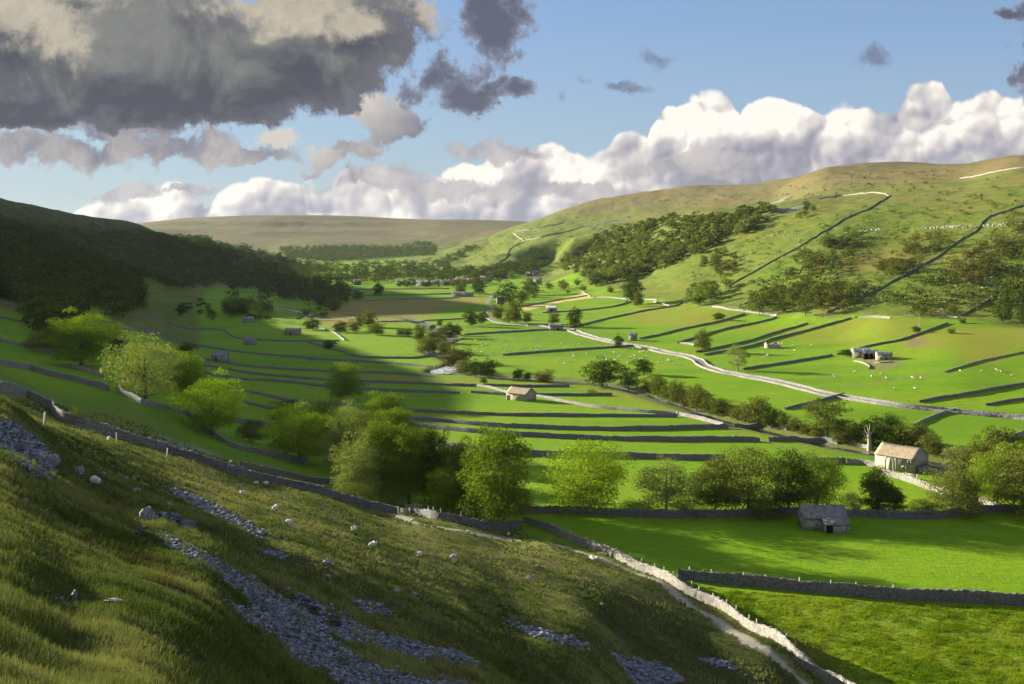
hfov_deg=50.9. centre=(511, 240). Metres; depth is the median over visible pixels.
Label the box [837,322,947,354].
dry stone wall
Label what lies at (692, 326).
dry stone wall
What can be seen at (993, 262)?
tree
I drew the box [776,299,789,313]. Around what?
tree
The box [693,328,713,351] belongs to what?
tree
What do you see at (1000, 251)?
tree
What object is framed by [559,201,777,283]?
woodland
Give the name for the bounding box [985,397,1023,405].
dry stone wall
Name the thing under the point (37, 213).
woodland
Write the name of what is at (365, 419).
tree
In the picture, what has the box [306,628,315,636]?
boulder
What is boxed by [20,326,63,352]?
bush
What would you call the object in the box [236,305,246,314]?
tree
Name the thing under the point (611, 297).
dry stone wall
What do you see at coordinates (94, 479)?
sheep
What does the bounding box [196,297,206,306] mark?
tree
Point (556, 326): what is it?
field barn
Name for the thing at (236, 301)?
tree
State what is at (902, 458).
field barn
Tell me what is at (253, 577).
boulder
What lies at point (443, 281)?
house
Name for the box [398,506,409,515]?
field gate
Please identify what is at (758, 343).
dry stone wall
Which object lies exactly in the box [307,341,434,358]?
dry stone wall
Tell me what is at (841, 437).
tree
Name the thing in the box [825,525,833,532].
door
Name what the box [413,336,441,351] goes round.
tree
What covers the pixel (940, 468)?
dry stone wall
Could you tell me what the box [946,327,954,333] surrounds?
bush
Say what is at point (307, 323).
bush
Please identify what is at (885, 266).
tree
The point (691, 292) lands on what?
tree
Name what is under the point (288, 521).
sheep
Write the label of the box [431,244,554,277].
woodland
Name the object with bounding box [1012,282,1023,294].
tree
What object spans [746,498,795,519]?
bush
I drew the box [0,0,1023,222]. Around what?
sky
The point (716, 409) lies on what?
tree
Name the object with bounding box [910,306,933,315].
bush
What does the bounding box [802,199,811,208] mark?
tree
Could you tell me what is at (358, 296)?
tree
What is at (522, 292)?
tree
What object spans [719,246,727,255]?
tree
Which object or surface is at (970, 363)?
dry stone wall
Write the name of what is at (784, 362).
dry stone wall
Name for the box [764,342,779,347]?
ruined barn
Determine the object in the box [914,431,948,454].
tree
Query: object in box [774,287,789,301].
tree
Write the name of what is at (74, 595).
boulder
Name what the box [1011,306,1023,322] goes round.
tree
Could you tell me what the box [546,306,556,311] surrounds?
shed
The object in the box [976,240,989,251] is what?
tree
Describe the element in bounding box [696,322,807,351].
dry stone wall
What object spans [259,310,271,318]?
tree
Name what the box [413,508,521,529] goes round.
dry stone wall
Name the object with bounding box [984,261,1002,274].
tree
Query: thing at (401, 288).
dry stone wall
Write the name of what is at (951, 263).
tree
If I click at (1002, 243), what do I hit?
tree
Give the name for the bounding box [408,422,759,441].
dry stone wall
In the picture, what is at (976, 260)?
tree
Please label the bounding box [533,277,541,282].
house
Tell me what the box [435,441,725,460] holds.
dry stone wall
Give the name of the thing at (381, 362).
dry stone wall
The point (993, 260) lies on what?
tree
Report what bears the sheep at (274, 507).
on the ground at (984, 551)
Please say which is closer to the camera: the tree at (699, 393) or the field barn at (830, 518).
the field barn at (830, 518)
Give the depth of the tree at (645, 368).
478.49 m
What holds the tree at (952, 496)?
on the ground at (984, 551)
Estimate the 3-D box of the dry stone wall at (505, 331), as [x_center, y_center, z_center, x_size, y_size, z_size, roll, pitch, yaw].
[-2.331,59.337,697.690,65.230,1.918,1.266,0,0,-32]
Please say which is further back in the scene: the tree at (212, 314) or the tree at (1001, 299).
the tree at (212, 314)
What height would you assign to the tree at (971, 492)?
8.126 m
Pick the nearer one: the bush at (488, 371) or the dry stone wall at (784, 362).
the bush at (488, 371)
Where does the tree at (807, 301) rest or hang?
on the ground at (984, 551)
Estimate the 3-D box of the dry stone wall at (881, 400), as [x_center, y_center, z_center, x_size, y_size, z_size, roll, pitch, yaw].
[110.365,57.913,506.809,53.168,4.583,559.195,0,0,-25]
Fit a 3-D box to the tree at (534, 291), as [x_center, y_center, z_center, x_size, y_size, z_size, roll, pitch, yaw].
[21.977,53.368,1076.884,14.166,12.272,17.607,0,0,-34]
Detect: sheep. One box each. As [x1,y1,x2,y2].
[88,475,100,485]
[272,505,279,510]
[284,519,292,524]
[350,525,356,531]
[369,541,377,547]
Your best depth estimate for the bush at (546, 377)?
455.08 m
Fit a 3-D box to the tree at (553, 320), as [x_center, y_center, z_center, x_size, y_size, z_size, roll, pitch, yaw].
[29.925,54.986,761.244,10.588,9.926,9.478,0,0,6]
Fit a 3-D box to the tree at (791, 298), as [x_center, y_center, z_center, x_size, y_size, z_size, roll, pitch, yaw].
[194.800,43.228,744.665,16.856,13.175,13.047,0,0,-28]
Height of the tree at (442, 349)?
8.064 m
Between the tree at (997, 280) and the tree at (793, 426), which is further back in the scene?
the tree at (997, 280)
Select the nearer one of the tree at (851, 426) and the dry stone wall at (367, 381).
the tree at (851, 426)
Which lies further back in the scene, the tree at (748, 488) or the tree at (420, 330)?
the tree at (420, 330)
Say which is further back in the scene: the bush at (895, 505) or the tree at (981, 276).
the tree at (981, 276)
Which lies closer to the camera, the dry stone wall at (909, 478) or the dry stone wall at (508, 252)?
the dry stone wall at (909, 478)
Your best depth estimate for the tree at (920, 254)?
812.58 m
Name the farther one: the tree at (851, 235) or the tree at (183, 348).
the tree at (851, 235)
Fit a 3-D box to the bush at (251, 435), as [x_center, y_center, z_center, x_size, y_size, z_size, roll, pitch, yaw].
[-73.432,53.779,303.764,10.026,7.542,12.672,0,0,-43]
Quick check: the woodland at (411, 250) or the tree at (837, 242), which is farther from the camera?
the woodland at (411, 250)
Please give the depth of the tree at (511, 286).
1113.53 m
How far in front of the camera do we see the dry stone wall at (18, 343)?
393.16 m
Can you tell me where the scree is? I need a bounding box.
[0,419,742,683]
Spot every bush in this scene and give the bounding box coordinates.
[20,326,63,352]
[68,406,85,422]
[234,419,271,443]
[302,318,321,329]
[322,339,338,348]
[330,320,348,332]
[333,481,377,499]
[346,318,363,331]
[359,482,415,505]
[395,328,405,335]
[401,328,413,335]
[440,349,464,365]
[450,359,475,373]
[465,358,485,376]
[475,357,503,377]
[478,376,487,382]
[509,493,535,513]
[511,368,525,379]
[522,371,532,379]
[532,368,555,381]
[619,497,650,516]
[662,498,713,518]
[712,312,726,319]
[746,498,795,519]
[836,491,862,508]
[839,349,851,356]
[881,486,908,510]
[905,498,940,515]
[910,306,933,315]
[910,326,921,332]
[915,301,924,307]
[926,300,942,312]
[936,450,1002,491]
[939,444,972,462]
[946,305,958,314]
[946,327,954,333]
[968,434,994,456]
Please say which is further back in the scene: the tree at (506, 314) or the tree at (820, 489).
the tree at (506, 314)
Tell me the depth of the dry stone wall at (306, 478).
241.51 m
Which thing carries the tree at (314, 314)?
on the ground at (984, 551)
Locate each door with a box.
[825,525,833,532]
[885,456,893,470]
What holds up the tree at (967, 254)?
on the ground at (984, 551)
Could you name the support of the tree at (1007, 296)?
on the ground at (984, 551)
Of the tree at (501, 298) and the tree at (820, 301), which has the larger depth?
the tree at (501, 298)
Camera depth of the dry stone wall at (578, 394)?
414.61 m
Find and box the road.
[485,294,1023,417]
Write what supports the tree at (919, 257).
on the ground at (984, 551)
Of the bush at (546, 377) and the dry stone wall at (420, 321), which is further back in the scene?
the dry stone wall at (420, 321)
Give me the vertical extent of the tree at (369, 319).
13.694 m
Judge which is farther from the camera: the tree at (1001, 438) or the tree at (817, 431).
the tree at (817, 431)
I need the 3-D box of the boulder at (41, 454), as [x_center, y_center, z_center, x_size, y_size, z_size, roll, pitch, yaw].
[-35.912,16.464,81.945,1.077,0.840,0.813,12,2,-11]
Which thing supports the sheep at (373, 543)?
on the ground at (984, 551)
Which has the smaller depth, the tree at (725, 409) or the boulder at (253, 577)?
the boulder at (253, 577)
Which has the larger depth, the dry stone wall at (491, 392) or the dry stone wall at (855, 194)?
the dry stone wall at (855, 194)
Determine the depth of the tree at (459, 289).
1197.35 m
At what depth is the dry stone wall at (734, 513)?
232.90 m
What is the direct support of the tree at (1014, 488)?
on the ground at (984, 551)
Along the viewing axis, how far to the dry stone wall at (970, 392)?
408.90 m
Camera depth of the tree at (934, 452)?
297.97 m
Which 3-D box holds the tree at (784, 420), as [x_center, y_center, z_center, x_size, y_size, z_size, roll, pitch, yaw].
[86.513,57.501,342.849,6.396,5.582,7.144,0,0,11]
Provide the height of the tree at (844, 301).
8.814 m
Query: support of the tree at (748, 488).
on the ground at (984, 551)
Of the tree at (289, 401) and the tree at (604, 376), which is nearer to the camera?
the tree at (289, 401)
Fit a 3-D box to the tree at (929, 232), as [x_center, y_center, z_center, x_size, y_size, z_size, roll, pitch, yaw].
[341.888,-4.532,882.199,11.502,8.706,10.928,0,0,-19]
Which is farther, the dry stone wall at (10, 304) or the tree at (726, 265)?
the tree at (726, 265)
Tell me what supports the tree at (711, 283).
on the ground at (984, 551)
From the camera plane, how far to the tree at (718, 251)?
1067.38 m
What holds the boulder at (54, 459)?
on the ground at (984, 551)
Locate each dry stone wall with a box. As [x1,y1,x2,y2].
[0,301,21,307]
[0,315,31,324]
[0,338,56,356]
[0,359,108,391]
[0,381,167,449]
[69,363,103,376]
[102,320,174,333]
[110,328,356,362]
[117,376,306,464]
[125,315,339,341]
[165,354,434,377]
[167,443,396,513]
[204,364,475,386]
[204,371,459,393]
[226,386,676,416]
[231,418,273,425]
[240,461,334,483]
[241,399,273,408]
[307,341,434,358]
[307,358,434,368]
[319,327,344,340]
[350,288,449,289]
[358,297,459,300]
[363,293,451,295]
[377,318,474,322]
[406,416,727,430]
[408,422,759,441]
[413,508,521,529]
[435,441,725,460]
[464,328,548,334]
[471,390,505,394]
[476,384,506,391]
[483,307,527,325]
[484,383,568,386]
[495,241,523,265]
[503,344,632,355]
[515,222,563,231]
[515,504,1023,518]
[516,323,1023,416]
[522,515,855,683]
[523,295,587,305]
[524,221,627,240]
[536,392,611,395]
[536,394,677,414]
[543,302,628,312]
[564,329,1023,419]
[570,301,682,327]
[595,296,628,299]
[639,313,744,338]
[653,301,670,305]
[678,316,776,341]
[678,342,693,344]
[678,412,723,423]
[678,568,1023,605]
[688,413,710,418]
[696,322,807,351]
[704,317,851,355]
[712,306,776,315]
[728,195,889,286]
[733,421,786,429]
[743,354,832,369]
[768,436,837,443]
[784,392,843,409]
[798,457,845,463]
[818,192,888,198]
[827,204,1023,312]
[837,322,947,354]
[844,440,873,449]
[847,458,874,466]
[853,360,869,368]
[855,315,889,318]
[881,468,948,494]
[912,407,955,426]
[919,382,1023,402]
[932,315,956,318]
[932,465,947,472]
[944,351,1023,371]
[959,167,1023,177]
[959,288,1009,315]
[980,496,1000,504]
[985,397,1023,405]
[1007,430,1023,442]
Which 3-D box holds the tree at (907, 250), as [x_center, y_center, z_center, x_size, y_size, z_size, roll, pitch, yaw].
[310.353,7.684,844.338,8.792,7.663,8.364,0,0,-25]
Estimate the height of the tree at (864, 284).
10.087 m
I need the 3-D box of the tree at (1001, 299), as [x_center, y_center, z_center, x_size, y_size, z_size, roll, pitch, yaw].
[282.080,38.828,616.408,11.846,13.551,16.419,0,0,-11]
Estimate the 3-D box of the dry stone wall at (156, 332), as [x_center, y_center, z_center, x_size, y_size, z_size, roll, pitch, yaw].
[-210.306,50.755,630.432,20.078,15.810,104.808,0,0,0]
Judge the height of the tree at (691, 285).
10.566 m
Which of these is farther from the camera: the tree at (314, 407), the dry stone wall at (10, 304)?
the dry stone wall at (10, 304)
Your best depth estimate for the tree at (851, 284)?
736.63 m
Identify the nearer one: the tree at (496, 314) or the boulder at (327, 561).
the boulder at (327, 561)
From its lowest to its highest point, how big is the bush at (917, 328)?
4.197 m
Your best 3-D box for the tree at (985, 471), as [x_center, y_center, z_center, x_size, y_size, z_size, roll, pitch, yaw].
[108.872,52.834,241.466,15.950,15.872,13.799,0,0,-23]
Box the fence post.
[43,412,45,427]
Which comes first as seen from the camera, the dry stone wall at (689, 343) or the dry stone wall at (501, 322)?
the dry stone wall at (689, 343)
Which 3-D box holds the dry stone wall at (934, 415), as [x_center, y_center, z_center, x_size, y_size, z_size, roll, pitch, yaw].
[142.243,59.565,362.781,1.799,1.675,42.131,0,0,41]
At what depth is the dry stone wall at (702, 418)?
358.34 m
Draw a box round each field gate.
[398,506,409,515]
[405,503,418,509]
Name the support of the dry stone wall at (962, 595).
on the ground at (984, 551)
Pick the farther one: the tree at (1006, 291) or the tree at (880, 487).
the tree at (1006, 291)
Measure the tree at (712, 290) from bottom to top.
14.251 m
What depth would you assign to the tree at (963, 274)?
702.59 m
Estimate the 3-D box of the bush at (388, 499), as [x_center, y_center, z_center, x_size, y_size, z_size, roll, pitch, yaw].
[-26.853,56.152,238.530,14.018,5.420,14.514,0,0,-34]
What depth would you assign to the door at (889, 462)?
280.67 m
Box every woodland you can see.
[0,200,194,241]
[0,214,316,333]
[225,254,551,303]
[278,240,437,261]
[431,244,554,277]
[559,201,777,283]
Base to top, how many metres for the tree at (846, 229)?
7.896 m
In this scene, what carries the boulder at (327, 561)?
on the ground at (984, 551)
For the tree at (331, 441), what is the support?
on the ground at (984, 551)
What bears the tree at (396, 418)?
on the ground at (984, 551)
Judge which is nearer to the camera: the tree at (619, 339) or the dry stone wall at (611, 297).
the tree at (619, 339)
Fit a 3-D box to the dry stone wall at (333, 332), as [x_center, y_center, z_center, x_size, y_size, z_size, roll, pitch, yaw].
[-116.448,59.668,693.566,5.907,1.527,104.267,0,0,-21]
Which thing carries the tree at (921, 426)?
on the ground at (984, 551)
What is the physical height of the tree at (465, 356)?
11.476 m
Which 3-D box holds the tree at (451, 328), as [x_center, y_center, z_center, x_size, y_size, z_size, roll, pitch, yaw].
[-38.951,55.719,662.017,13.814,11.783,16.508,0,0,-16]
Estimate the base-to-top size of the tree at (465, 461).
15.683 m
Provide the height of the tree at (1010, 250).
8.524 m
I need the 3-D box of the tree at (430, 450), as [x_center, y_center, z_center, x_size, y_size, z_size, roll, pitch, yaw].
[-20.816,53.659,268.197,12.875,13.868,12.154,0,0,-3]
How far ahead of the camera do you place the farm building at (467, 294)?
1134.58 m
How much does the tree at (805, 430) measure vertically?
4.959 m
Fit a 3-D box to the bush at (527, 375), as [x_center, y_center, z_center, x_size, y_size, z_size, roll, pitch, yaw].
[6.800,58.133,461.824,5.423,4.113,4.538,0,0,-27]
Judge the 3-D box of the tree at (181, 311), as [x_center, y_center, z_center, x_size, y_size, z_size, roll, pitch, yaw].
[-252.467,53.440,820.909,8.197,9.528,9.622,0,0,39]
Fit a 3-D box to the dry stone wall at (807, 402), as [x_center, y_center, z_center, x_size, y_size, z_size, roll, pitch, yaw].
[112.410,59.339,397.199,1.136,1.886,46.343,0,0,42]
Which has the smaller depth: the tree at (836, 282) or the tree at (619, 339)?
the tree at (619, 339)
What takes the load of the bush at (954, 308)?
on the ground at (984, 551)
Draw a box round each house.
[353,279,360,284]
[416,280,429,285]
[440,279,449,284]
[532,270,538,274]
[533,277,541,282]
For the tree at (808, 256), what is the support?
on the ground at (984, 551)
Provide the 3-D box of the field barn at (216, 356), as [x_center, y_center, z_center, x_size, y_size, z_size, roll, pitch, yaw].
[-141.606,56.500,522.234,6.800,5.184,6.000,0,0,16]
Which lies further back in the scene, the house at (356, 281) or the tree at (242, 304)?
the house at (356, 281)
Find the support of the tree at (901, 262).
on the ground at (984, 551)
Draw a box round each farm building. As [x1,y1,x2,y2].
[452,292,461,296]
[462,292,473,296]
[850,348,868,357]
[862,349,877,359]
[875,351,892,360]
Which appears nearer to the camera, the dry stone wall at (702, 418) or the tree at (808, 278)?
the dry stone wall at (702, 418)
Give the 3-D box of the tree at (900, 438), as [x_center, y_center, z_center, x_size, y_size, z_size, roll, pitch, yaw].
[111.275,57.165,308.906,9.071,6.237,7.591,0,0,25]
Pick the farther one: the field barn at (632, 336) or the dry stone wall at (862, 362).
the field barn at (632, 336)
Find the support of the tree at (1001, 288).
on the ground at (984, 551)
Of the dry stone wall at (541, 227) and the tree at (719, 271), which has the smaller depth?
the tree at (719, 271)
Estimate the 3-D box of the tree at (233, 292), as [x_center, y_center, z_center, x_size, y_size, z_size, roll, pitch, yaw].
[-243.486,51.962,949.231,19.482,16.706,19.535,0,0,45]
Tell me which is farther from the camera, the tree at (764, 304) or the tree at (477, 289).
the tree at (477, 289)
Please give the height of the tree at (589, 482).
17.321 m
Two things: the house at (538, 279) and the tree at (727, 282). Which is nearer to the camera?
the tree at (727, 282)
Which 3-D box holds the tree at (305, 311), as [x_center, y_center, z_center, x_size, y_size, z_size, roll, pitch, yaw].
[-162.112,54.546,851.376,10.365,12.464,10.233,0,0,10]
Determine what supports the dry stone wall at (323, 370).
on the ground at (984, 551)
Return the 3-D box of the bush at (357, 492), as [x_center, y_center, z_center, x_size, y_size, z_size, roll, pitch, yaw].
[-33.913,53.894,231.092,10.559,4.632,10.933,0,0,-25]
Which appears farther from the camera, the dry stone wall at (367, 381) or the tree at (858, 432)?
the dry stone wall at (367, 381)
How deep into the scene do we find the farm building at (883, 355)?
511.27 m
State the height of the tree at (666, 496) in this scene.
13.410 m
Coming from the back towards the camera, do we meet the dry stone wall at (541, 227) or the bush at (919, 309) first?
the dry stone wall at (541, 227)
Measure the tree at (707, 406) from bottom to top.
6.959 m
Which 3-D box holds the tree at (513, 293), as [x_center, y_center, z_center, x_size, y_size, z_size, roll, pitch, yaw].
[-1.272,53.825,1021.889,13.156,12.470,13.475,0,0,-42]
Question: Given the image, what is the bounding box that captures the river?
[277,308,960,467]
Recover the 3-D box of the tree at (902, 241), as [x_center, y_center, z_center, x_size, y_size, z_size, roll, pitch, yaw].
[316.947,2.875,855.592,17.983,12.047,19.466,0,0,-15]
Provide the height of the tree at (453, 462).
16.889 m
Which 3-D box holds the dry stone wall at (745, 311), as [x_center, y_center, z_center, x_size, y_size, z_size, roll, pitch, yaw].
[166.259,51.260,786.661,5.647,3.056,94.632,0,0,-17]
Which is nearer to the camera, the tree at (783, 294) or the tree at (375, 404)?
the tree at (375, 404)
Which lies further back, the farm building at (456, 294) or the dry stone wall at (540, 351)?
the farm building at (456, 294)
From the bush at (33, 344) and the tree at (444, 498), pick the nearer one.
the tree at (444, 498)
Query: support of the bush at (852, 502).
on the ground at (984, 551)
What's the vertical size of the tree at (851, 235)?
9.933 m
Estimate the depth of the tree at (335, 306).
902.61 m
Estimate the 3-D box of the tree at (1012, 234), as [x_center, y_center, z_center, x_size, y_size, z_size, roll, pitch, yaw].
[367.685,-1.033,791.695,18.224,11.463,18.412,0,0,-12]
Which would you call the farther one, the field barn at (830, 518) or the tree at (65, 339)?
the tree at (65, 339)
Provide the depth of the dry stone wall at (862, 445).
314.11 m
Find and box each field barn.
[211,351,229,361]
[243,316,254,322]
[244,336,256,344]
[284,328,301,334]
[506,386,536,401]
[549,324,563,329]
[628,332,636,340]
[797,504,850,532]
[874,442,933,474]
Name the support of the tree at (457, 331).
on the ground at (984, 551)
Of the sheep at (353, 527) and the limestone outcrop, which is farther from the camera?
the limestone outcrop
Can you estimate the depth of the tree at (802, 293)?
769.98 m
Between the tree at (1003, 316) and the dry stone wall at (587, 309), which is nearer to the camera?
the tree at (1003, 316)
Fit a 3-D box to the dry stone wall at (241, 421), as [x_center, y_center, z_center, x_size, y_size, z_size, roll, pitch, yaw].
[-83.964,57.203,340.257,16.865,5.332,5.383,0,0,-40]
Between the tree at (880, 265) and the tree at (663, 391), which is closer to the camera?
the tree at (663, 391)
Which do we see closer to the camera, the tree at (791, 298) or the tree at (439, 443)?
the tree at (439, 443)
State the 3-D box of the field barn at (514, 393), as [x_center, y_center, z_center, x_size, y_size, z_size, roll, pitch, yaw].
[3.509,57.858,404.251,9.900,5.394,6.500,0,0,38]
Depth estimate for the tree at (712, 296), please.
872.49 m
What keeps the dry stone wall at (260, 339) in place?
on the ground at (984, 551)
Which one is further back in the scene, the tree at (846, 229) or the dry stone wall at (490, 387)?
the tree at (846, 229)
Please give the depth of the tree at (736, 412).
360.28 m
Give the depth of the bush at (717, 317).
738.85 m
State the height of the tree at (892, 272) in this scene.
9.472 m
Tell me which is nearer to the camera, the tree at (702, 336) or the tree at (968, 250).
the tree at (702, 336)
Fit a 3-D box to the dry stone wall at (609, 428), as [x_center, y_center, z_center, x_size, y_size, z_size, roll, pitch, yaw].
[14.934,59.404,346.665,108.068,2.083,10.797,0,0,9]
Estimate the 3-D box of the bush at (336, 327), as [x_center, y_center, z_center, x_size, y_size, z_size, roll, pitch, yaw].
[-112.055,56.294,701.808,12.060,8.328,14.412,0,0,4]
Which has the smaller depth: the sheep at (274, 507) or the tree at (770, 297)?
the sheep at (274, 507)
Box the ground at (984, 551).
[0,155,1023,683]
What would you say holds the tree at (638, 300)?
on the ground at (984, 551)
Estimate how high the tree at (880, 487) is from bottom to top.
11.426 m
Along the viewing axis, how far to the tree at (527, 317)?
771.50 m
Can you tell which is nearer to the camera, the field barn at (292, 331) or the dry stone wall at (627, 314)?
the field barn at (292, 331)
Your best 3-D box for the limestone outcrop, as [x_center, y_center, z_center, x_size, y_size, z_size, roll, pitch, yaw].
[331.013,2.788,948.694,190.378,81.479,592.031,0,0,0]
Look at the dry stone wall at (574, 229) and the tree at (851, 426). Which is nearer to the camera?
the tree at (851, 426)
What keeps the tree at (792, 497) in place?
on the ground at (984, 551)
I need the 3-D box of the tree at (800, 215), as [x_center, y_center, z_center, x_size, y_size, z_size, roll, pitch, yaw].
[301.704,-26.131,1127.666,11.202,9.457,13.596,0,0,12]
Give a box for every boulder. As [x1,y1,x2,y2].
[37,451,48,460]
[47,453,60,465]
[70,589,77,600]
[74,465,84,475]
[104,598,125,603]
[139,506,156,523]
[248,574,256,581]
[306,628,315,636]
[322,558,331,564]
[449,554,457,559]
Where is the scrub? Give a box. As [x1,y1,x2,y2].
[462,170,1023,311]
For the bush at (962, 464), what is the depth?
259.02 m
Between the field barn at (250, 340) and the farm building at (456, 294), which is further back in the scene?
the farm building at (456, 294)
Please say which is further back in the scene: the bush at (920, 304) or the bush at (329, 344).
the bush at (920, 304)
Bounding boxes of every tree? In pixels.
[37,306,130,365]
[46,324,97,350]
[97,330,189,399]
[107,333,128,352]
[161,350,209,396]
[164,367,251,430]
[173,342,199,358]
[176,305,188,315]
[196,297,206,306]
[205,311,217,318]
[220,296,241,317]
[222,294,245,313]
[224,290,246,302]
[234,298,249,314]
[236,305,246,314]
[242,295,255,310]
[245,305,263,319]
[248,297,271,313]
[253,294,273,309]
[258,399,341,458]
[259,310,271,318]
[268,399,303,422]
[296,312,303,319]
[300,396,338,448]
[301,302,311,315]
[307,309,319,317]
[313,419,361,472]
[320,308,327,316]
[321,296,344,308]
[322,361,367,402]
[328,427,385,494]
[330,302,338,311]
[331,396,367,443]
[336,410,390,469]
[350,290,364,298]
[351,419,408,498]
[353,389,416,449]
[354,310,364,325]
[361,309,378,325]
[366,321,386,334]
[366,406,419,449]
[371,281,384,294]
[377,422,441,503]
[407,277,417,285]
[407,428,450,472]
[408,424,450,503]
[411,323,428,339]
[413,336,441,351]
[419,466,467,512]
[425,279,433,285]
[425,328,447,342]
[435,339,451,353]
[439,322,460,339]
[440,435,476,501]
[445,343,474,364]
[449,447,492,516]
[452,423,536,525]
[454,323,462,335]
[455,283,465,291]
[461,308,478,325]
[470,279,486,294]
[478,310,489,322]
[491,287,514,304]
[491,303,504,318]
[498,281,519,293]
[502,308,515,321]
[504,291,516,301]
[508,298,524,322]
[514,290,530,301]
[515,293,527,302]
[519,281,538,294]
[523,278,543,294]
[523,310,532,322]
[526,288,540,296]
[532,437,635,512]
[545,282,553,289]
[547,312,560,323]
[565,307,582,326]
[579,355,629,386]
[587,271,604,286]
[612,333,623,347]
[616,368,643,388]
[620,273,645,304]
[628,357,654,373]
[631,453,701,512]
[632,291,643,304]
[639,377,656,391]
[647,373,667,396]
[656,382,675,400]
[664,379,688,403]
[675,385,693,406]
[682,286,710,305]
[682,457,746,509]
[683,383,709,411]
[686,288,694,294]
[688,282,699,291]
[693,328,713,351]
[694,281,716,294]
[699,394,715,413]
[700,259,707,266]
[702,445,791,517]
[704,280,720,291]
[705,283,722,299]
[706,290,716,299]
[707,397,730,415]
[710,253,722,264]
[711,248,721,256]
[712,260,721,268]
[713,265,726,276]
[718,272,734,289]
[718,402,733,415]
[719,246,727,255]
[720,259,735,272]
[722,343,751,370]
[727,407,743,419]
[738,401,758,422]
[742,395,775,421]
[746,290,758,302]
[749,296,772,309]
[752,299,765,313]
[755,290,772,302]
[761,407,784,427]
[763,285,782,302]
[763,446,817,510]
[773,412,791,427]
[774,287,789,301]
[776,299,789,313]
[782,270,793,279]
[783,293,801,310]
[784,275,808,288]
[785,417,801,431]
[785,449,849,504]
[790,252,801,263]
[791,281,808,295]
[794,211,802,217]
[795,246,807,256]
[795,294,814,316]
[798,251,812,261]
[798,420,812,434]
[800,288,812,297]
[801,277,812,286]
[801,398,855,436]
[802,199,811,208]
[803,254,816,265]
[803,260,813,269]
[804,268,813,274]
[807,290,825,302]
[807,424,825,436]
[808,281,828,297]
[813,255,826,265]
[815,295,826,305]
[816,236,829,247]
[821,232,835,241]
[822,283,852,303]
[825,236,835,245]
[826,295,839,305]
[828,428,851,442]
[831,237,840,245]
[831,278,841,288]
[833,281,845,291]
[833,419,860,442]
[838,298,849,309]
[842,226,851,232]
[843,282,857,294]
[845,229,858,239]
[852,424,865,441]
[853,276,872,289]
[856,465,899,513]
[857,417,877,442]
[864,424,875,450]
[867,411,911,442]
[874,261,886,268]
[877,263,888,274]
[883,429,913,445]
[884,257,898,267]
[885,266,900,278]
[888,254,904,265]
[890,423,932,446]
[893,258,914,270]
[893,259,917,271]
[898,237,918,248]
[902,245,914,252]
[906,242,922,253]
[910,230,922,239]
[913,249,926,258]
[913,253,925,264]
[913,421,927,435]
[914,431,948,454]
[918,464,988,515]
[923,230,936,239]
[925,230,952,243]
[928,246,938,255]
[931,238,943,247]
[931,444,946,454]
[937,237,956,246]
[940,449,955,459]
[944,255,961,270]
[949,268,960,276]
[954,261,968,271]
[954,479,982,510]
[957,449,975,467]
[958,267,983,282]
[960,250,974,260]
[963,441,1023,503]
[964,246,978,256]
[965,255,994,270]
[969,268,994,284]
[971,252,1003,269]
[972,246,985,256]
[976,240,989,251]
[980,425,1023,455]
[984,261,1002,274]
[985,231,1001,241]
[986,258,1000,270]
[987,441,1023,515]
[988,246,1014,258]
[989,297,1013,314]
[990,302,1014,322]
[992,235,1012,247]
[992,240,1014,253]
[992,276,1018,292]
[992,280,1015,302]
[996,445,1023,474]
[998,277,1023,296]
[998,284,1016,302]
[999,232,1023,244]
[1002,289,1019,306]
[1004,246,1015,255]
[1005,219,1023,233]
[1009,287,1023,313]
[1011,245,1023,256]
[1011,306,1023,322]
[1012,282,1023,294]
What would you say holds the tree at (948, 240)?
on the ground at (984, 551)
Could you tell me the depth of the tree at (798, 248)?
917.26 m
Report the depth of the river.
443.73 m
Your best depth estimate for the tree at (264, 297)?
888.26 m
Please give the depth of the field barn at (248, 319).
778.88 m
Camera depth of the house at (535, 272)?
1627.08 m
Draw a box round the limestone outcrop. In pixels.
[763,208,1023,308]
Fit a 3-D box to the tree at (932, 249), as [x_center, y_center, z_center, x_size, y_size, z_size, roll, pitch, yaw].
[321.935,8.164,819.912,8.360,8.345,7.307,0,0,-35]
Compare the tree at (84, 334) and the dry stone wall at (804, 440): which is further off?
the tree at (84, 334)
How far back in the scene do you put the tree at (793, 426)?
336.72 m
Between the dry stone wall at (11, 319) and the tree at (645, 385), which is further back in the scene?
the dry stone wall at (11, 319)
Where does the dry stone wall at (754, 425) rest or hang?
on the ground at (984, 551)
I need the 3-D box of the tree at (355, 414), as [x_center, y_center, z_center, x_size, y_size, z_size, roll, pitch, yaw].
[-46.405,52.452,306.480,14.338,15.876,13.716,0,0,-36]
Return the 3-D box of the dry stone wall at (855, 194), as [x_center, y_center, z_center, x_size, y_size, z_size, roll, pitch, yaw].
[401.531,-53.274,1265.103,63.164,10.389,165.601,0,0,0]
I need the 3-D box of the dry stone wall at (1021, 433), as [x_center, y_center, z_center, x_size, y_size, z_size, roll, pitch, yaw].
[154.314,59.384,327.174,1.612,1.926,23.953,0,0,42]

